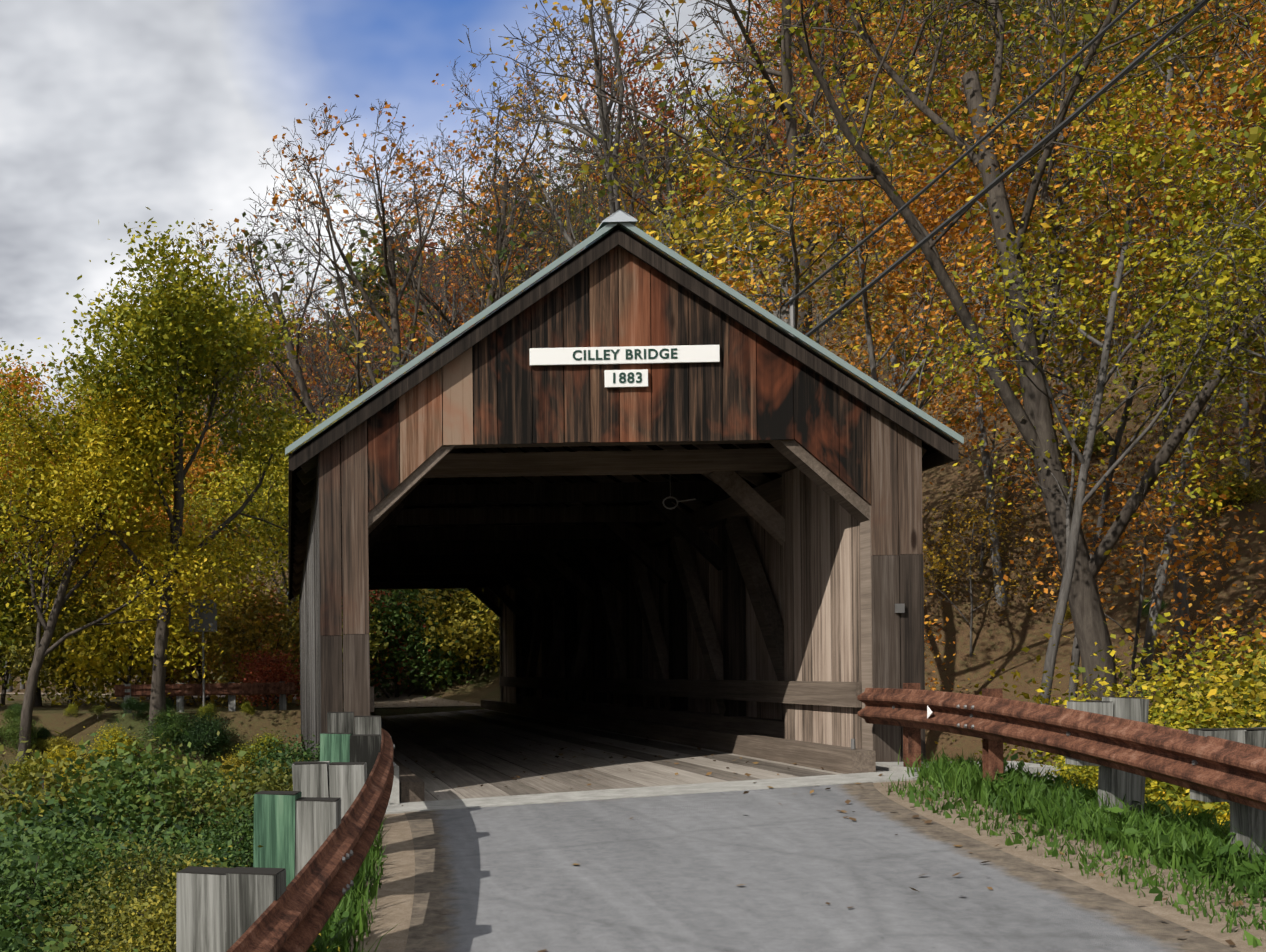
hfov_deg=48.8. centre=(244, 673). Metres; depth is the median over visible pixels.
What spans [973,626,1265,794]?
bank shrub
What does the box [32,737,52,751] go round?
weeds
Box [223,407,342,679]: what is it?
yellow tree
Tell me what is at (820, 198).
woodland tree
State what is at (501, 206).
bare tree
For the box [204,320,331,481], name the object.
woodland tree
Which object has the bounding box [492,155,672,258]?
woodland tree
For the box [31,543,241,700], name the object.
bank shrub
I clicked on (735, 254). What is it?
woodland tree
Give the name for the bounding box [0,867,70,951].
bank shrub
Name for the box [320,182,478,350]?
woodland tree
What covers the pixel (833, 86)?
woodland tree
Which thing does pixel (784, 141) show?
woodland tree
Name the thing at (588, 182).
woodland tree
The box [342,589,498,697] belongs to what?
bank shrub
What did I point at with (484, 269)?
woodland tree
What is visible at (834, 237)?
bare tree
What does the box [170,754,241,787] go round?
bank weeds
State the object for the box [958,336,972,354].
understory
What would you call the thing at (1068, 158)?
woodland tree
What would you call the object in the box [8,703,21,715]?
weeds
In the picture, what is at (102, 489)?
locust tree
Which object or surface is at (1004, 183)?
understory
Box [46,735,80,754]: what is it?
weeds
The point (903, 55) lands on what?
woodland tree
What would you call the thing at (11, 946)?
bank shrub
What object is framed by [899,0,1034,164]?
woodland tree
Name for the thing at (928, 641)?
understory
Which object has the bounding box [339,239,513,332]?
woodland tree
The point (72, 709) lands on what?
bank weeds
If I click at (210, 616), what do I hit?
road sign back
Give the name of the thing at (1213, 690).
bank shrub
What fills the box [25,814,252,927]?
bank shrub
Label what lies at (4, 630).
tree
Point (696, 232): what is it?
woodland tree
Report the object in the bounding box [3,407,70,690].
woodland tree
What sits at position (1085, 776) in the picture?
bank shrub
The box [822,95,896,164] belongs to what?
woodland tree
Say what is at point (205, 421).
woodland tree
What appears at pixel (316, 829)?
guardrail
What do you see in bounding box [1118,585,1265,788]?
bank shrub
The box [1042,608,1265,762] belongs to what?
bank shrub
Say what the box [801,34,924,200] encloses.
woodland tree
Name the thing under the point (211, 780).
bank weeds
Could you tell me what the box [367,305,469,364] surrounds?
woodland tree
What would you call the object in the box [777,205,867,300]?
understory
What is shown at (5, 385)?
locust tree
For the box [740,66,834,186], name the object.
woodland tree
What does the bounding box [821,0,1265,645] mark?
slim tree
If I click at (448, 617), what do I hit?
bank shrub
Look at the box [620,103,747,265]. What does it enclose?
woodland tree
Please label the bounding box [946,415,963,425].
understory
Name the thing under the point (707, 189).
woodland tree
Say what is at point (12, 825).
bank shrub
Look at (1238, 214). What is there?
understory
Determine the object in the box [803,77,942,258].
understory
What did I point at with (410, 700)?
road
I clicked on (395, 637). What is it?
bank shrub
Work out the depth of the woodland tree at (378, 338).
116.51 m
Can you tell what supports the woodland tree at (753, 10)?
on the terrain at (996, 638)
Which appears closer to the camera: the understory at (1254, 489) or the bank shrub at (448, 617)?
the understory at (1254, 489)
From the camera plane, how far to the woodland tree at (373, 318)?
176.43 m
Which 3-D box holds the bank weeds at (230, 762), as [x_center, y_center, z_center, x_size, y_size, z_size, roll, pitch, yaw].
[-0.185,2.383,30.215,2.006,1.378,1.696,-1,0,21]
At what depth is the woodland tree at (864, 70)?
69.08 m
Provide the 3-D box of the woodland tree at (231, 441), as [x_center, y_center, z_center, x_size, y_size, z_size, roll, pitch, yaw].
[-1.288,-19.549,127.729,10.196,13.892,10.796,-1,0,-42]
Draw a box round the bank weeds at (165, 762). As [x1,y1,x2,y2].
[134,746,183,773]
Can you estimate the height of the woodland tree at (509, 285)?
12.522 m
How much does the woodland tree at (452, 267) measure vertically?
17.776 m
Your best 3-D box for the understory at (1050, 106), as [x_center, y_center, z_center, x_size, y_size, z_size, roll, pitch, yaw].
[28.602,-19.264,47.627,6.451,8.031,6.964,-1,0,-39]
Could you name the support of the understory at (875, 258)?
on the terrain at (996, 638)
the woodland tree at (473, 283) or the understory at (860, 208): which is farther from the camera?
the woodland tree at (473, 283)
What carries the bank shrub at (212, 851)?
on the terrain at (996, 638)
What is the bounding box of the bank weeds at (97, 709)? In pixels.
[85,704,105,718]
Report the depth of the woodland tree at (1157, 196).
24.11 m
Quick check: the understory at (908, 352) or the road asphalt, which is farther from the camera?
the understory at (908, 352)
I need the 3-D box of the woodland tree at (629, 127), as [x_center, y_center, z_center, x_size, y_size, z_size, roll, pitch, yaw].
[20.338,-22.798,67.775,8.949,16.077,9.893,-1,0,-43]
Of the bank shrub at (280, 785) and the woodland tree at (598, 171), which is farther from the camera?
the woodland tree at (598, 171)
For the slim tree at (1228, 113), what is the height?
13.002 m
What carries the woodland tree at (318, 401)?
on the terrain at (996, 638)
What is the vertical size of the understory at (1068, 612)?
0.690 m
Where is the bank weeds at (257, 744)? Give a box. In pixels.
[226,727,297,774]
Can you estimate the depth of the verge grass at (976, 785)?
7.63 m
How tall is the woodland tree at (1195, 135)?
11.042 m
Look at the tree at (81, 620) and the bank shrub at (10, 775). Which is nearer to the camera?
the bank shrub at (10, 775)
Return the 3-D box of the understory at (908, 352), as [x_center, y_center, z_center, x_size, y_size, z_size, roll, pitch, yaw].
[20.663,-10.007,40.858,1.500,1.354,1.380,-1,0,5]
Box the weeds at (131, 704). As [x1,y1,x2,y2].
[116,696,148,718]
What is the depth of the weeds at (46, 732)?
30.91 m
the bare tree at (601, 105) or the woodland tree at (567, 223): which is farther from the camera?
the woodland tree at (567, 223)
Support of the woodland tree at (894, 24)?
on the terrain at (996, 638)
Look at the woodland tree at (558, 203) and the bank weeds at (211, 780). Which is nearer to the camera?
the bank weeds at (211, 780)
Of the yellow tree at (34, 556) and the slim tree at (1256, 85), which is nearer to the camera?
the slim tree at (1256, 85)
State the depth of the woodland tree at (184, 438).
73.36 m
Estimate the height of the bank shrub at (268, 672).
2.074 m
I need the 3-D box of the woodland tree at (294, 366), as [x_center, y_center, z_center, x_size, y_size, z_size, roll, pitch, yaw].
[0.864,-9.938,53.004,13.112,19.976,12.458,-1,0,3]
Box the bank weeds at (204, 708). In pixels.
[195,702,220,723]
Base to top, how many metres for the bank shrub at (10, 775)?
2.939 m
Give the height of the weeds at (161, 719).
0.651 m
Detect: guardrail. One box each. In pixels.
[114,681,294,712]
[176,712,394,951]
[857,683,1265,861]
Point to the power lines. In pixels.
(1086, 104)
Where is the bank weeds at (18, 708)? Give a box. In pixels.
[11,704,21,716]
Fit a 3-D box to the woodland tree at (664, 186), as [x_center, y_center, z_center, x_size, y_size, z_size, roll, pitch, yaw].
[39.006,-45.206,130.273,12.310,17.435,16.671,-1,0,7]
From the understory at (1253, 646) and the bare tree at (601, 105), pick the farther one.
the bare tree at (601, 105)
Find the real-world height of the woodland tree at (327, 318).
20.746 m
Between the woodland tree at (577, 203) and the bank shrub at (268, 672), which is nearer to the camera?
the bank shrub at (268, 672)
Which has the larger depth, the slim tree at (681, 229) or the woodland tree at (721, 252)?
the woodland tree at (721, 252)
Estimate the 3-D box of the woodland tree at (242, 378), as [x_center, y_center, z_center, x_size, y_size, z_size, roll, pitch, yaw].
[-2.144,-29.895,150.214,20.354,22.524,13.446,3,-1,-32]
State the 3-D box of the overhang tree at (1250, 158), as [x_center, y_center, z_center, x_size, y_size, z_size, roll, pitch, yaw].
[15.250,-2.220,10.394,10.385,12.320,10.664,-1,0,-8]
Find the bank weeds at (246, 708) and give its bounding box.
[240,701,254,715]
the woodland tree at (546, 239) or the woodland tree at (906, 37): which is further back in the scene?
the woodland tree at (546, 239)
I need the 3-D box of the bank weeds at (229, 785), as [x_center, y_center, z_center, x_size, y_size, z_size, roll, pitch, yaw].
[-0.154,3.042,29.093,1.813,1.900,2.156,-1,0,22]
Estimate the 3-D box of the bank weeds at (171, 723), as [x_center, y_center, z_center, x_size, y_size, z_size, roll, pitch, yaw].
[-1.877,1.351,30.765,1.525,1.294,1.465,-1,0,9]
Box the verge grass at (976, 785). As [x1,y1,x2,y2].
[307,745,1265,951]
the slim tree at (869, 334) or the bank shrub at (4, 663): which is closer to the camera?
the slim tree at (869, 334)
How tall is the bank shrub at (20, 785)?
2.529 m
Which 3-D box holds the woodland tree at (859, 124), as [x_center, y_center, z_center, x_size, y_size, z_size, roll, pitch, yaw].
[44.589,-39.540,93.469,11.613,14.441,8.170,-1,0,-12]
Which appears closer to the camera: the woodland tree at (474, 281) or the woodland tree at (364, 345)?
the woodland tree at (474, 281)
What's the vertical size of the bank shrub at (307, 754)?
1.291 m
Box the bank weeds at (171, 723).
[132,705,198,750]
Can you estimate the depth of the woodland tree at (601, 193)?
35.27 m
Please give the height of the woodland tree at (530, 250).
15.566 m
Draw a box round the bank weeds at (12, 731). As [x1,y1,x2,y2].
[0,711,43,753]
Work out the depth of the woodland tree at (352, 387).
158.19 m
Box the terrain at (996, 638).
[0,59,1265,943]
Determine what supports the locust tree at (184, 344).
on the terrain at (996, 638)
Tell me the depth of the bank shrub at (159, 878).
6.55 m
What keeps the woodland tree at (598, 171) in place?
on the terrain at (996, 638)
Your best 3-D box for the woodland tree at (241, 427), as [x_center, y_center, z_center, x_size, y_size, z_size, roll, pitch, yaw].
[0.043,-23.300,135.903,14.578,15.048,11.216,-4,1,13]
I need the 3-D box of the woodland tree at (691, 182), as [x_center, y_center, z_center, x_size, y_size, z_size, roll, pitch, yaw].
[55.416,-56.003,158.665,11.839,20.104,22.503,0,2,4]
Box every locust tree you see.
[0,207,342,738]
[0,341,17,435]
[0,359,75,620]
[0,363,287,771]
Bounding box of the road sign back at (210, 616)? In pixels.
[189,599,216,705]
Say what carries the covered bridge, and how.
on the terrain at (996, 638)
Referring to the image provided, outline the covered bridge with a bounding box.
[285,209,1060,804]
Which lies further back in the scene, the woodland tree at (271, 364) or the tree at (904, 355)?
the woodland tree at (271, 364)
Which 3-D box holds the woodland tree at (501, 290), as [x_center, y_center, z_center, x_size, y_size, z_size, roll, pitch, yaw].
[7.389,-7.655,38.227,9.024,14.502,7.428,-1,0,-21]
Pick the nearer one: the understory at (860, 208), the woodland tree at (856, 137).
the understory at (860, 208)
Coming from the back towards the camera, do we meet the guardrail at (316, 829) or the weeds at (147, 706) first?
the weeds at (147, 706)
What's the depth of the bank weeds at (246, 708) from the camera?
31.52 m
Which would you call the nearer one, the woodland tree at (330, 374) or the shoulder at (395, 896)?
the shoulder at (395, 896)
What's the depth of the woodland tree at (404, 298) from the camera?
153.50 m
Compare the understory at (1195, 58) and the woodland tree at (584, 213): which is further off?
the woodland tree at (584, 213)
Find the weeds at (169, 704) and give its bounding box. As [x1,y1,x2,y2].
[166,696,175,710]
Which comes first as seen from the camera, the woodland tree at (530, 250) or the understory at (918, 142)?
the understory at (918, 142)
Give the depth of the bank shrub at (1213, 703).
11.54 m
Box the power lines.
[785,0,1209,341]
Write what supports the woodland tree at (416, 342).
on the terrain at (996, 638)
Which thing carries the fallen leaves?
on the road asphalt
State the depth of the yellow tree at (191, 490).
43.18 m
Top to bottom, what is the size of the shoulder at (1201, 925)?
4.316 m
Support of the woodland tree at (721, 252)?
on the terrain at (996, 638)
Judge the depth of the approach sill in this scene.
10.71 m
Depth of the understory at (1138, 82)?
40.43 m
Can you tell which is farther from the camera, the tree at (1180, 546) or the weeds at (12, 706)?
the weeds at (12, 706)
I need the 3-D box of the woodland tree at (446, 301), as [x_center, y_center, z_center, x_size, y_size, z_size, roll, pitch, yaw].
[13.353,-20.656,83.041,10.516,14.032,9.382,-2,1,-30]
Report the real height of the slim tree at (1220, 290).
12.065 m
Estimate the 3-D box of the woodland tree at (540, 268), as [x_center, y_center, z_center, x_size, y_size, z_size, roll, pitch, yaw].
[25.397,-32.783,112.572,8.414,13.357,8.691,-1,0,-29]
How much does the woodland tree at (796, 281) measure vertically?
16.204 m
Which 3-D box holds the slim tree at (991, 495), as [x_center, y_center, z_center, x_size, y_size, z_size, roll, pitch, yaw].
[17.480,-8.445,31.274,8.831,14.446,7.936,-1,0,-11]
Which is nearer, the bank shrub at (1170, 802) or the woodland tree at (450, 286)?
the bank shrub at (1170, 802)
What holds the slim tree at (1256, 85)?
on the terrain at (996, 638)
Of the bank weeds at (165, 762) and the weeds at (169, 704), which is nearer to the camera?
the bank weeds at (165, 762)
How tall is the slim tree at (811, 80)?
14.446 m
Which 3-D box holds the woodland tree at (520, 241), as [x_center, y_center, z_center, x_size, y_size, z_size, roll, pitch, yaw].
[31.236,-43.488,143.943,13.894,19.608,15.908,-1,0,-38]
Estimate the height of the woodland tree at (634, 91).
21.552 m
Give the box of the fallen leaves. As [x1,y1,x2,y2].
[343,694,1247,951]
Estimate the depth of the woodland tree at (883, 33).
62.25 m
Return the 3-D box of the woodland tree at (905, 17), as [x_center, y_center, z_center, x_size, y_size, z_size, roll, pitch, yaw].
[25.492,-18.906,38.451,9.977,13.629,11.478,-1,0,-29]
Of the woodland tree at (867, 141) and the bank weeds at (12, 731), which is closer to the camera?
the bank weeds at (12, 731)
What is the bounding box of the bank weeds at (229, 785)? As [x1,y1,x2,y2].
[212,774,258,793]
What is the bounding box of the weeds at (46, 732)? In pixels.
[35,726,51,740]
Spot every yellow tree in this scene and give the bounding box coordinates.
[0,353,216,706]
[0,527,102,596]
[38,381,285,702]
[148,385,366,703]
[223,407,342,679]
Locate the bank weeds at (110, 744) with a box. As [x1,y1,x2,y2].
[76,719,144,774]
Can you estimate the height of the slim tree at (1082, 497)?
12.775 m
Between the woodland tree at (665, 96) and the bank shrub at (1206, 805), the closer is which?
the bank shrub at (1206, 805)
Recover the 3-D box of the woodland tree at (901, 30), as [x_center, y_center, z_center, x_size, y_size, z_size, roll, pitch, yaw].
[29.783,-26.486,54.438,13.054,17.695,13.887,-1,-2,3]
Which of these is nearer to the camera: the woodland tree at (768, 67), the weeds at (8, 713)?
the weeds at (8, 713)
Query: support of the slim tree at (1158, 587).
on the terrain at (996, 638)
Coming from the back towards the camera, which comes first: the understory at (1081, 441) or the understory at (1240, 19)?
the understory at (1240, 19)
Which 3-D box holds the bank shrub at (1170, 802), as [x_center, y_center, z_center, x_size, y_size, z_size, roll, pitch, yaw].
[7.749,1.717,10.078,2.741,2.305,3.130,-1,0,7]
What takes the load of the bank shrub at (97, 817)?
on the terrain at (996, 638)
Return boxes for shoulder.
[349,813,414,951]
[873,780,1265,951]
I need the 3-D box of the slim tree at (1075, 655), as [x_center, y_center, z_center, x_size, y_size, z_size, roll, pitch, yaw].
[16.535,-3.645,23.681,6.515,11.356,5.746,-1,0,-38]
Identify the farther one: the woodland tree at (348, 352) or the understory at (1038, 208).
the woodland tree at (348, 352)
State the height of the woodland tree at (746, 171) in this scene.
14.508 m
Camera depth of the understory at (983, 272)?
37.66 m
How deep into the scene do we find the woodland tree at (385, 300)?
129.99 m
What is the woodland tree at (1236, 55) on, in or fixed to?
on the terrain at (996, 638)
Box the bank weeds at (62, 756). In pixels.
[36,744,89,785]
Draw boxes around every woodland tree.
[0,529,70,688]
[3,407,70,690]
[3,432,61,691]
[36,365,228,681]
[107,180,428,428]
[159,394,240,571]
[183,398,262,588]
[193,408,255,529]
[194,325,274,455]
[196,291,311,550]
[202,400,286,466]
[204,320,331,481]
[215,343,343,421]
[220,362,338,437]
[221,299,342,572]
[243,300,346,411]
[246,294,355,423]
[257,311,374,420]
[260,338,365,419]
[262,379,346,425]
[267,306,377,425]
[270,262,411,425]
[283,324,403,424]
[288,325,424,425]
[304,214,458,374]
[316,312,409,383]
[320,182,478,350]
[321,355,367,403]
[325,303,421,389]
[332,25,1246,426]
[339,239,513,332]
[340,292,421,387]
[353,176,598,367]
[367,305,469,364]
[368,315,437,367]
[375,258,482,353]
[376,258,478,355]
[377,264,485,383]
[385,195,536,348]
[395,209,501,331]
[396,241,529,354]
[425,160,577,337]
[442,245,508,327]
[451,186,566,282]
[453,244,523,318]
[457,146,643,290]
[464,259,523,316]
[473,181,596,292]
[485,180,594,294]
[486,205,581,277]
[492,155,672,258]
[498,0,1025,349]
[511,173,608,282]
[512,220,566,279]
[525,181,592,260]
[526,75,726,256]
[530,114,667,240]
[535,6,882,302]
[545,174,651,270]
[551,13,745,248]
[551,19,723,254]
[553,203,607,269]
[560,124,677,236]
[575,125,695,251]
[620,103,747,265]
[621,177,692,243]
[628,199,698,254]
[655,192,717,259]
[657,131,749,248]
[666,164,741,260]
[673,231,732,269]
[687,253,733,272]
[688,109,788,257]
[691,94,786,270]
[694,44,814,224]
[694,158,742,235]
[695,107,819,231]
[698,0,927,254]
[701,138,832,265]
[708,103,834,190]
[713,21,860,260]
[717,187,773,264]
[718,0,888,209]
[726,0,875,247]
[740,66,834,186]
[745,226,783,258]
[752,4,935,215]
[765,0,1050,251]
[770,0,1039,236]
[772,94,854,155]
[783,166,833,225]
[793,3,1007,361]
[796,63,897,219]
[797,11,980,198]
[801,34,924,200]
[810,0,1121,269]
[815,1,993,106]
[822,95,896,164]
[833,0,988,241]
[853,0,1164,251]
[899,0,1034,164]
[912,0,1211,423]
[926,0,1264,187]
[936,0,1261,391]
[979,5,1265,403]
[1062,0,1123,222]
[1099,43,1265,475]
[1155,8,1169,190]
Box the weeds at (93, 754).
[88,752,108,765]
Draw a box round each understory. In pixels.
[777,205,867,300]
[802,115,942,315]
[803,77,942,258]
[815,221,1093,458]
[835,215,932,308]
[843,136,985,305]
[875,114,953,185]
[884,334,915,369]
[898,93,1115,260]
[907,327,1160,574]
[920,236,1047,316]
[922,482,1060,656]
[924,593,969,690]
[932,122,1149,325]
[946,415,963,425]
[948,135,1049,226]
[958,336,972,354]
[972,34,1122,231]
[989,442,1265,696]
[1021,1,1148,119]
[1025,198,1157,378]
[1042,63,1183,234]
[1053,605,1071,618]
[1059,424,1112,456]
[1077,0,1262,187]
[1090,22,1203,154]
[1133,5,1254,115]
[1134,595,1169,616]
[1146,300,1265,483]
[1171,0,1258,61]
[1183,186,1262,256]
[1185,462,1265,516]
[1200,634,1265,697]
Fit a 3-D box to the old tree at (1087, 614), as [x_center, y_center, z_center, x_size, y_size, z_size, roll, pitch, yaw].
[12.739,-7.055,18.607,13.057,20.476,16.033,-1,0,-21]
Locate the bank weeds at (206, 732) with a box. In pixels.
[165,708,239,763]
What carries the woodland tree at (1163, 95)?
on the terrain at (996, 638)
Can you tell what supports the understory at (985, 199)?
on the terrain at (996, 638)
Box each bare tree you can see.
[27,209,390,683]
[233,94,546,671]
[367,51,600,335]
[445,0,912,286]
[687,0,992,329]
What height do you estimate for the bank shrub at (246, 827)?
1.174 m
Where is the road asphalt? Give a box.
[404,782,1239,951]
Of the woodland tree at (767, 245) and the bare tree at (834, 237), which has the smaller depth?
the bare tree at (834, 237)
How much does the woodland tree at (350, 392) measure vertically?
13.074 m
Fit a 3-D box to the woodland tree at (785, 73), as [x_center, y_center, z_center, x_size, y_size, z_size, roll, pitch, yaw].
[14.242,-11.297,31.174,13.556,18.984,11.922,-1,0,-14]
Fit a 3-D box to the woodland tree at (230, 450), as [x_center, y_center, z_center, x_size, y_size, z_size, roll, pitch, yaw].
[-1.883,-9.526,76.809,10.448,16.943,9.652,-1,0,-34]
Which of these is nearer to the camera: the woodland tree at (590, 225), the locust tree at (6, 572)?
the locust tree at (6, 572)
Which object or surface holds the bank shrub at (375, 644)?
on the terrain at (996, 638)
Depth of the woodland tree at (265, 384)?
102.33 m
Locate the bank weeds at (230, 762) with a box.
[208,749,267,780]
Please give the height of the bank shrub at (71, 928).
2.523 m
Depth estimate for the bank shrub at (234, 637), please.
35.25 m
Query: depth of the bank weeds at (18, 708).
31.42 m
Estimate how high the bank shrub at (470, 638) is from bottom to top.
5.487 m
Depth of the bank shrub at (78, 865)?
7.31 m
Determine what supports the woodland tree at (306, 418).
on the terrain at (996, 638)
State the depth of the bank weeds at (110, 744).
30.23 m
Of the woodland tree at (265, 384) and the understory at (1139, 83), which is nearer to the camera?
the understory at (1139, 83)
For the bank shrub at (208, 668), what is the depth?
42.31 m
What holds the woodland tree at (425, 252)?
on the terrain at (996, 638)
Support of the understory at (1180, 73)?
on the terrain at (996, 638)
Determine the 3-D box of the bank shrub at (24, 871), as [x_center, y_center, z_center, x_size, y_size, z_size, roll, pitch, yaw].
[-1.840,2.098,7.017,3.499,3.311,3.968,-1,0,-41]
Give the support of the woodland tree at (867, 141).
on the terrain at (996, 638)
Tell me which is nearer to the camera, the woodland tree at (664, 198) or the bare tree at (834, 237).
the bare tree at (834, 237)
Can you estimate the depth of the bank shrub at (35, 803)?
9.48 m
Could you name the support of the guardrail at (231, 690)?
on the terrain at (996, 638)
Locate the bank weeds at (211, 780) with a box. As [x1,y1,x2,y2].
[193,771,230,795]
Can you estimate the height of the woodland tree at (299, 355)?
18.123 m
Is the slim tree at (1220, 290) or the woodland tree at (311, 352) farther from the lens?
the woodland tree at (311, 352)
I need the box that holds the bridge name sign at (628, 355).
[529,345,719,387]
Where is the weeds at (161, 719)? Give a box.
[149,711,175,730]
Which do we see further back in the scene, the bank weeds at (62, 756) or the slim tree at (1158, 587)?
the bank weeds at (62, 756)
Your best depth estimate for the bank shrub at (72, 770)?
12.68 m
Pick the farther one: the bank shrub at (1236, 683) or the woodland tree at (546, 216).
the woodland tree at (546, 216)
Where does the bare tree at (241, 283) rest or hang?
on the terrain at (996, 638)
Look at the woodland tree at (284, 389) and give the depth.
132.72 m
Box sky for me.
[0,0,989,438]
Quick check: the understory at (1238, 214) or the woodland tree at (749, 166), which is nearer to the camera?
the understory at (1238, 214)
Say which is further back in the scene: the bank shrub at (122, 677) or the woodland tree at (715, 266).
the woodland tree at (715, 266)
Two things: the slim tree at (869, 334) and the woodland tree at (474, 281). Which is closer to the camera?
the slim tree at (869, 334)
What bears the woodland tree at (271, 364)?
on the terrain at (996, 638)
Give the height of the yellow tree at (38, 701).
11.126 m
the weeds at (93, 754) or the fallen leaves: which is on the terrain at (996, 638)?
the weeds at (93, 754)
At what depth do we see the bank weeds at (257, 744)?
30.06 m
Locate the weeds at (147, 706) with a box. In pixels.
[140,702,149,712]
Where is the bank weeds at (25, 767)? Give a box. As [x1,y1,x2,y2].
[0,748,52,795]
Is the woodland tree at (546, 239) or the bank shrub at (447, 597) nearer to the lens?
the bank shrub at (447, 597)
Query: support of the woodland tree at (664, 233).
on the terrain at (996, 638)
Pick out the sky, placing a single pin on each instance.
(111, 111)
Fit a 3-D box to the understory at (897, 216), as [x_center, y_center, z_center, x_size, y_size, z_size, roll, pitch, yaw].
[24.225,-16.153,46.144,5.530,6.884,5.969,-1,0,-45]
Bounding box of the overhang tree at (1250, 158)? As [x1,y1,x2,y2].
[1140,42,1265,231]
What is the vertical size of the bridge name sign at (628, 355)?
0.360 m
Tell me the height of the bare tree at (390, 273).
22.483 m
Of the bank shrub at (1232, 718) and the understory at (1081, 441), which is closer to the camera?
the bank shrub at (1232, 718)
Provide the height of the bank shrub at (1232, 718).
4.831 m
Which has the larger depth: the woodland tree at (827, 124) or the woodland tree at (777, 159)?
the woodland tree at (827, 124)
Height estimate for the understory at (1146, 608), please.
0.641 m
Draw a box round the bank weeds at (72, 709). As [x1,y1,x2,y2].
[62,701,78,715]
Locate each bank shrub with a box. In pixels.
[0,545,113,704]
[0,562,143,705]
[0,722,249,869]
[0,758,162,951]
[0,758,246,951]
[0,763,163,885]
[0,765,210,895]
[0,772,75,892]
[0,785,116,925]
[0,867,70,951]
[0,873,138,951]
[1,755,173,805]
[1,920,53,951]
[2,540,151,698]
[4,816,240,951]
[5,713,286,862]
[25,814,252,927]
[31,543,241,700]
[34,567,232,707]
[48,840,339,951]
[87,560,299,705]
[94,823,252,878]
[100,750,317,855]
[165,786,267,867]
[166,574,299,701]
[174,571,374,707]
[223,644,299,709]
[233,728,319,790]
[241,586,394,701]
[257,590,451,700]
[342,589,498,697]
[374,588,499,687]
[398,588,493,658]
[426,588,499,662]
[934,605,1265,800]
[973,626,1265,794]
[1004,662,1265,808]
[1028,756,1178,810]
[1041,598,1265,808]
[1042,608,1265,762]
[1057,595,1265,798]
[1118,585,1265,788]
[1146,782,1229,824]
[1149,781,1229,819]
[1178,689,1265,793]
[1183,802,1229,829]
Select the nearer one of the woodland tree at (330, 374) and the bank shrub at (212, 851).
the bank shrub at (212, 851)
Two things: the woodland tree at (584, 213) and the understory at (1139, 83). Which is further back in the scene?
the woodland tree at (584, 213)
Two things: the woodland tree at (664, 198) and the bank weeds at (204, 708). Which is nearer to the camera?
the bank weeds at (204, 708)
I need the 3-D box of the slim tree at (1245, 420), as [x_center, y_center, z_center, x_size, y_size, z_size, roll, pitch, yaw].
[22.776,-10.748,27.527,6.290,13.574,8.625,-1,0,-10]
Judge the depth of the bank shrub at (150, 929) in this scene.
5.58 m
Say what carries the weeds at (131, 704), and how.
on the terrain at (996, 638)
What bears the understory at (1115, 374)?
on the terrain at (996, 638)
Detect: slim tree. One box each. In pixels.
[622,159,928,361]
[695,134,1102,428]
[705,0,1022,406]
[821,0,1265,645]
[835,0,1229,606]
[876,0,1138,363]
[884,51,1265,763]
[953,0,1265,696]
[956,150,1265,758]
[1032,26,1265,387]
[1056,0,1201,214]
[1108,41,1265,414]
[1120,0,1265,478]
[1201,0,1265,114]
[1222,64,1265,144]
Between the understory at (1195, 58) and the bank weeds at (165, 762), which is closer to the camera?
the bank weeds at (165, 762)
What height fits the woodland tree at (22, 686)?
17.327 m
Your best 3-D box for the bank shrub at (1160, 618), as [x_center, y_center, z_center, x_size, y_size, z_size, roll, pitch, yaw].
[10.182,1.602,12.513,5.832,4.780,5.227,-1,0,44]
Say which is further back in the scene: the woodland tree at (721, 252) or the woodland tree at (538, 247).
the woodland tree at (721, 252)
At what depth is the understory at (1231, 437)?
26.36 m
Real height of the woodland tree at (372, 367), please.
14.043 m
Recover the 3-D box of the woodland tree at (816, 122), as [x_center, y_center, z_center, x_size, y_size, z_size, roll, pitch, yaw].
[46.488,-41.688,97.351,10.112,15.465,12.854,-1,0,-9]
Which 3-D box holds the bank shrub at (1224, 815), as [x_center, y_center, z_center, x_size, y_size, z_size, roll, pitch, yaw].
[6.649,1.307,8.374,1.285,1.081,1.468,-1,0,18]
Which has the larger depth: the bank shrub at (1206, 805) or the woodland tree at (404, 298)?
the woodland tree at (404, 298)
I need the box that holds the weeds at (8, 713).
[2,709,18,721]
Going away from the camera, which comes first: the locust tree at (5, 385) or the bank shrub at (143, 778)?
the bank shrub at (143, 778)
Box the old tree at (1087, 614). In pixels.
[561,0,1265,700]
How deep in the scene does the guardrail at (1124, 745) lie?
8.16 m
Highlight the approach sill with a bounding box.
[385,771,923,813]

